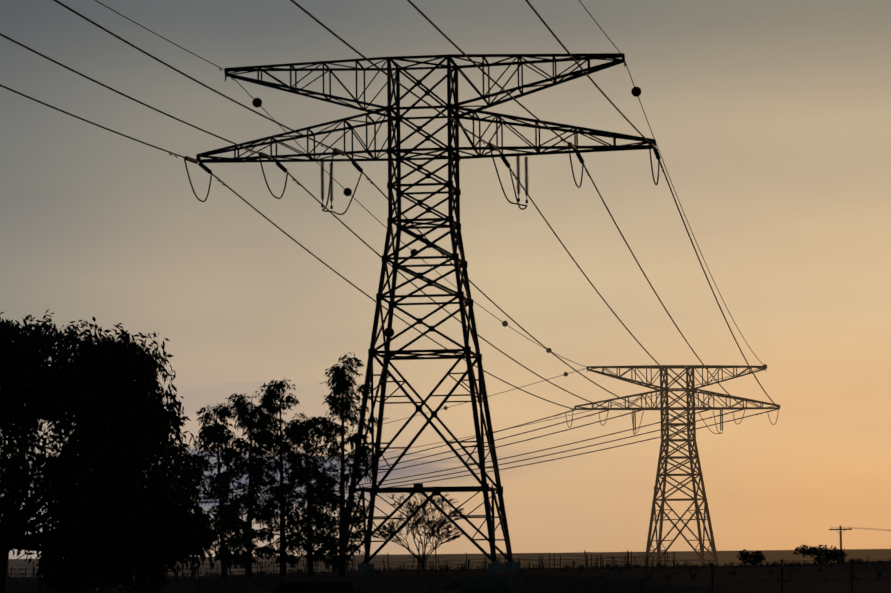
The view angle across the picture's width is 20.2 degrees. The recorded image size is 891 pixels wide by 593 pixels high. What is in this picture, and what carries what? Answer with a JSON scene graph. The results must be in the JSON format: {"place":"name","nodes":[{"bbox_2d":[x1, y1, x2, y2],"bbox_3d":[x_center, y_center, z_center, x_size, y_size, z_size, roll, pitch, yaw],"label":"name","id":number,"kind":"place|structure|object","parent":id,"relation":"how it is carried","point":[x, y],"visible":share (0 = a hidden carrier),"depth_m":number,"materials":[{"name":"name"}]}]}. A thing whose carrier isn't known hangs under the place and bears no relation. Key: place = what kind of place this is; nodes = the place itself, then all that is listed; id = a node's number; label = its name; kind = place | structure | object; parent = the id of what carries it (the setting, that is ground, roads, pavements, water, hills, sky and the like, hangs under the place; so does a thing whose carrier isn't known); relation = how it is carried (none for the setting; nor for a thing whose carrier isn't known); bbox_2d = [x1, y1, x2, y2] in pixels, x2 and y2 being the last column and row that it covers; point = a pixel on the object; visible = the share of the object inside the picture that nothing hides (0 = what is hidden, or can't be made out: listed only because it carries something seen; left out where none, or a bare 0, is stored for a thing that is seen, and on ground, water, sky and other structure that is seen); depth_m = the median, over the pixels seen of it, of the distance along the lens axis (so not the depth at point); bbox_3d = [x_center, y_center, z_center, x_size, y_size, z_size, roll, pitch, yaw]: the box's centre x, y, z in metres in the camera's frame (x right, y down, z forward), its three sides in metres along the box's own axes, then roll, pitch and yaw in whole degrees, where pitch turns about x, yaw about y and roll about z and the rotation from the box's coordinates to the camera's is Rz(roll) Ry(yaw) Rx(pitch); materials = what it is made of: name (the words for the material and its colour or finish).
{"place":"outdoors","nodes":[
{"label":"outdoors","id":0,"kind":"place"},
{"bbox_2d":[0,309,234,592],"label":"tree","id":1,"kind":"object","parent":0,"point":[125,421],"depth_m":107.39,"materials":[{"name":"black plant"}]},
{"bbox_2d":[190,402,255,576],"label":"eucalyptus tree","id":2,"kind":"object","parent":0,"point":[209,433],"depth_m":185.37,"materials":[{"name":"black plant"}]},
{"bbox_2d":[209,392,287,576],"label":"eucalyptus tree","id":3,"kind":"object","parent":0,"point":[245,420],"depth_m":183.43,"materials":[{"name":"black plant"}]},
{"bbox_2d":[246,377,318,575],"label":"eucalyptus tree","id":4,"kind":"object","parent":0,"point":[270,406],"depth_m":186.48,"materials":[{"name":"black plant"}]},
{"bbox_2d":[277,412,339,575],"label":"eucalyptus tree","id":5,"kind":"object","parent":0,"point":[311,451],"depth_m":188.24,"materials":[{"name":"black plant"}]},
{"bbox_2d":[292,352,388,575],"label":"eucalyptus tree","id":6,"kind":"object","parent":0,"point":[336,408],"depth_m":180.56,"materials":[{"name":"black plant"}]},
{"bbox_2d":[332,560,519,574],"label":"pylon footings","id":7,"kind":"object","parent":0,"point":[496,567],"visible":0.48,"depth_m":197.47,"materials":[{"name":"grey concrete"}]},
{"bbox_2d":[0,0,890,558],"label":"sky","id":8,"kind":"structure","parent":0,"point":[219,213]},
{"bbox_2d":[7,549,890,592],"bbox_3d":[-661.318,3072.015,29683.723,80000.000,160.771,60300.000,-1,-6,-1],"label":"ground","id":9,"kind":"structure","parent":0,"point":[540,581],"depth_m":166.91,"materials":[{"name":"soil"}]},
{"bbox_2d":[272,579,355,592],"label":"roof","id":10,"kind":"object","parent":9,"relation":"on","point":[320,587],"visible":1,"depth_m":86.46,"materials":[{"name":"black"}]},
{"bbox_2d":[8,550,674,576],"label":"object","id":11,"kind":"object","parent":9,"relation":"on","point":[542,560],"visible":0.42,"depth_m":257.00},
{"bbox_2d":[372,493,464,568],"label":"bare tree","id":12,"kind":"object","parent":9,"relation":"on","point":[431,525],"visible":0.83,"depth_m":259.17,"materials":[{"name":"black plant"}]},
{"bbox_2d":[196,53,655,562],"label":"pylon","id":13,"kind":"object","parent":9,"relation":"on","point":[453,226],"visible":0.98,"depth_m":195.40,"materials":[{"name":"metal"}]},
{"bbox_2d":[185,141,779,430],"bbox_3d":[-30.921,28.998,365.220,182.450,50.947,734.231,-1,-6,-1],"label":"insulators","id":14,"kind":"object","parent":13,"relation":"hanging from","point":[360,169],"visible":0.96,"depth_m":196.35,"materials":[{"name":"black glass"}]},
{"bbox_2d":[0,0,778,576],"bbox_3d":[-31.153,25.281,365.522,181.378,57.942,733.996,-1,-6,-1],"label":"conductors","id":15,"kind":"object","parent":14,"relation":"hanging from","point":[428,240],"visible":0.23,"depth_m":224.22,"materials":[{"name":"metal"}]},
{"bbox_2d":[169,53,759,416],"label":"line hardware","id":16,"kind":"object","parent":15,"relation":"on","point":[331,206],"visible":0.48,"depth_m":196.23,"materials":[{"name":"metal"}]},
{"bbox_2d":[252,87,766,434],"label":"marker balls","id":17,"kind":"object","parent":15,"relation":"attached to","point":[257,103],"visible":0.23,"depth_m":242.26},
{"bbox_2d":[385,328,657,489],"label":"leg marker spheres","id":18,"kind":"object","parent":13,"relation":"attached to","point":[389,332],"visible":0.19,"depth_m":198.27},
{"bbox_2d":[418,540,436,573],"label":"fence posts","id":19,"kind":"object","parent":9,"relation":"on","point":[435,557],"visible":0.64,"depth_m":184.46,"materials":[{"name":"black wood"}]},
{"bbox_2d":[8,554,890,592],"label":"field grass tufts","id":20,"kind":"object","parent":9,"relation":"on","point":[447,567],"visible":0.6,"depth_m":208.04,"materials":[{"name":"plant"}]},
{"bbox_2d":[143,559,890,592],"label":"fence posts","id":21,"kind":"object","parent":9,"relation":"on","point":[781,570],"visible":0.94,"depth_m":91.94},
{"bbox_2d":[574,365,779,565],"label":"pylon","id":22,"kind":"object","parent":9,"relation":"on","point":[693,389],"depth_m":433.35,"materials":[{"name":"metal"}]},
{"bbox_2d":[737,544,847,564],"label":"shrubs","id":23,"kind":"object","parent":9,"relation":"on","point":[829,554],"visible":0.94,"depth_m":229.41,"materials":[{"name":"black plant"}]},
{"bbox_2d":[829,526,890,559],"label":"wooden pole","id":24,"kind":"object","parent":9,"relation":"on","point":[841,529],"depth_m":329.24,"materials":[{"name":"wood"}]},
{"bbox_2d":[9,502,888,576],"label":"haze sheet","id":25,"kind":"object","parent":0,"point":[532,556],"depth_m":646.92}
]}

